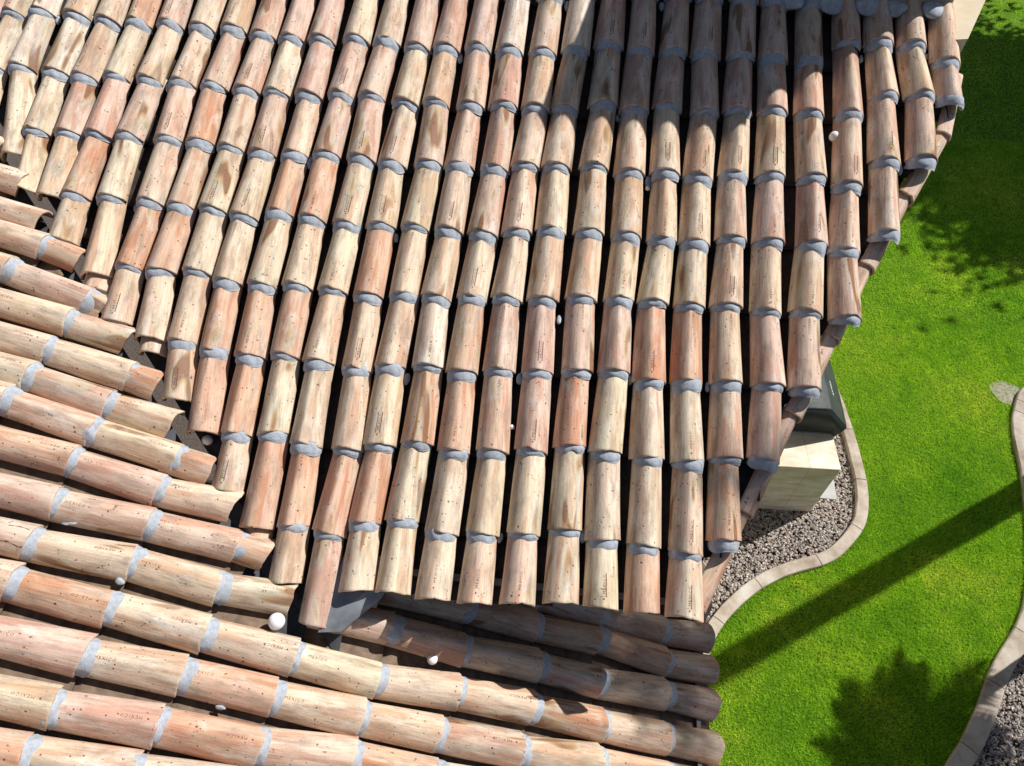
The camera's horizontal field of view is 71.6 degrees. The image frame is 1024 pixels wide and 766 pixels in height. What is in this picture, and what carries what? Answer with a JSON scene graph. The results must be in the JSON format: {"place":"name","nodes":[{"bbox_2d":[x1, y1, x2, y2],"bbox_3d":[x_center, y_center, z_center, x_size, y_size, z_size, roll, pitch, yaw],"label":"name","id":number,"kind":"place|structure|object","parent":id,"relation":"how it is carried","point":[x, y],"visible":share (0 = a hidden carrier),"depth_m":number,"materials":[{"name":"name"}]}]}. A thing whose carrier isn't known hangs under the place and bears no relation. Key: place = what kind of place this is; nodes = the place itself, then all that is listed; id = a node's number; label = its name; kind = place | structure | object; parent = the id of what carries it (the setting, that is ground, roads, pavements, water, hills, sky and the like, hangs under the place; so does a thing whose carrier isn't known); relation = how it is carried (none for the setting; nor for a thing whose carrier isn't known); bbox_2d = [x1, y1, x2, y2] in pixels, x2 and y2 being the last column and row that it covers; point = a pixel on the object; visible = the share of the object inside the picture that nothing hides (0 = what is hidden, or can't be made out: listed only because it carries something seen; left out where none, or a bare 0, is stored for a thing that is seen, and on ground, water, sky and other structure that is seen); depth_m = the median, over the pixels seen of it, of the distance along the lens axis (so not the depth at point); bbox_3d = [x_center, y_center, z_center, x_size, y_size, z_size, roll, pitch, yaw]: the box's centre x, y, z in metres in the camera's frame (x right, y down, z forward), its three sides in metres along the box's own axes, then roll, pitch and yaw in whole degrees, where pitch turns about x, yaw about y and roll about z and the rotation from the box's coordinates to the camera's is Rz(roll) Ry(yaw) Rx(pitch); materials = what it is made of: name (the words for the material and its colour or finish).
{"place":"outdoors","nodes":[
{"label":"outdoors","id":0,"kind":"place"},
{"bbox_2d":[0,123,1023,765],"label":"ground","id":1,"kind":"structure","parent":0,"point":[180,421],"depth_m":7.12,"materials":[{"name":"grey gravel"}]},
{"bbox_2d":[0,0,984,765],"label":"house","id":2,"kind":"structure","parent":1,"relation":"on","point":[346,264],"depth_m":3.85,"materials":[{"name":"tile"}]},
{"bbox_2d":[61,522,76,524],"bbox_3d":[-2.095,0.659,3.356,0.082,0.011,0.025,-3,53,-3],"label":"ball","id":3,"kind":"object","parent":2,"relation":"on","point":[67,523],"visible":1,"depth_m":3.35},
{"bbox_2d":[115,577,124,584],"bbox_3d":[-1.824,0.923,3.304,0.050,0.038,0.037,30,58,20],"label":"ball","id":4,"kind":"object","parent":2,"relation":"on","point":[119,581],"visible":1,"depth_m":3.29,"materials":[{"name":"white plastic"}]},
{"bbox_2d":[202,435,212,444],"bbox_3d":[-1.638,0.307,3.815,0.056,0.056,0.056,6,53,4],"label":"ball","id":5,"kind":"object","parent":2,"relation":"on","point":[207,439],"visible":1,"depth_m":3.80,"materials":[{"name":"white"}]},
{"bbox_2d":[215,705,225,709],"bbox_3d":[-1.308,1.458,3.187,0.051,0.022,0.020,6,53,4],"label":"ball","id":6,"kind":"object","parent":2,"relation":"on","point":[219,707],"visible":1,"depth_m":3.18,"materials":[{"name":"white plastic"}]},
{"bbox_2d":[268,613,284,629],"bbox_3d":[-1.135,1.149,3.419,0.080,0.080,0.080,6,53,4],"label":"ball","id":7,"kind":"object","parent":2,"relation":"on","point":[276,621],"visible":1,"depth_m":3.39,"materials":[{"name":"white"}]},
{"bbox_2d":[427,655,437,664],"bbox_3d":[-0.408,1.417,3.640,0.056,0.056,0.056,6,53,4],"label":"ball","id":8,"kind":"object","parent":2,"relation":"on","point":[432,659],"visible":1,"depth_m":3.62,"materials":[{"name":"white"}]},
{"bbox_2d":[557,315,560,323],"bbox_3d":[0.258,-0.348,3.883,0.025,0.021,0.064,1,53,0],"label":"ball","id":9,"kind":"object","parent":2,"relation":"on","point":[559,319],"visible":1,"depth_m":3.87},
{"bbox_2d":[829,131,838,141],"bbox_3d":[1.873,-1.432,4.121,0.060,0.060,0.060,6,53,4],"label":"ball","id":10,"kind":"object","parent":2,"relation":"on","point":[833,135],"visible":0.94,"depth_m":4.10,"materials":[{"name":"white"}]},
{"bbox_2d":[702,433,854,621],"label":"gravel","id":11,"kind":"structure","parent":1,"relation":"on","point":[828,531],"depth_m":6.99,"materials":[{"name":"grey gravel"}]},
{"bbox_2d":[819,479,836,500],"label":"paving slab","id":12,"kind":"structure","parent":11,"relation":"on","point":[829,493],"depth_m":7.24,"materials":[{"name":"white concrete"}]},
{"bbox_2d":[703,392,868,654],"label":"kerb","id":13,"kind":"structure","parent":1,"relation":"on","point":[740,596],"depth_m":6.80,"materials":[{"name":"concrete"}]},
{"bbox_2d":[758,431,840,511],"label":"barbecue island","id":14,"kind":"structure","parent":1,"relation":"on","point":[805,474],"depth_m":6.64,"materials":[{"name":"stone"}]},
{"bbox_2d":[781,360,846,436],"bbox_3d":[2.630,0.034,6.816,1.046,0.463,0.830,3,53,2],"label":"grill cover","id":15,"kind":"object","parent":14,"relation":"on","point":[824,412],"visible":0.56,"depth_m":6.55,"materials":[{"name":"metal"}]},
{"bbox_2d":[943,387,1023,765],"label":"kerb","id":16,"kind":"structure","parent":1,"relation":"on","point":[968,748],"depth_m":6.12,"materials":[{"name":"concrete"}]},
{"bbox_2d":[707,0,1023,765],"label":"lawn","id":17,"kind":"structure","parent":0,"point":[972,132],"depth_m":7.20,"materials":[{"name":"plant"}]},
{"bbox_2d":[988,381,1018,403],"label":"bare soil","id":18,"kind":"structure","parent":17,"relation":"on","point":[1011,395],"depth_m":8.06,"materials":[{"name":"beige soil"}]},
{"bbox_2d":[974,654,1023,765],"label":"gravel","id":19,"kind":"structure","parent":0,"point":[1005,734],"depth_m":5.92,"materials":[{"name":"grey gravel"}]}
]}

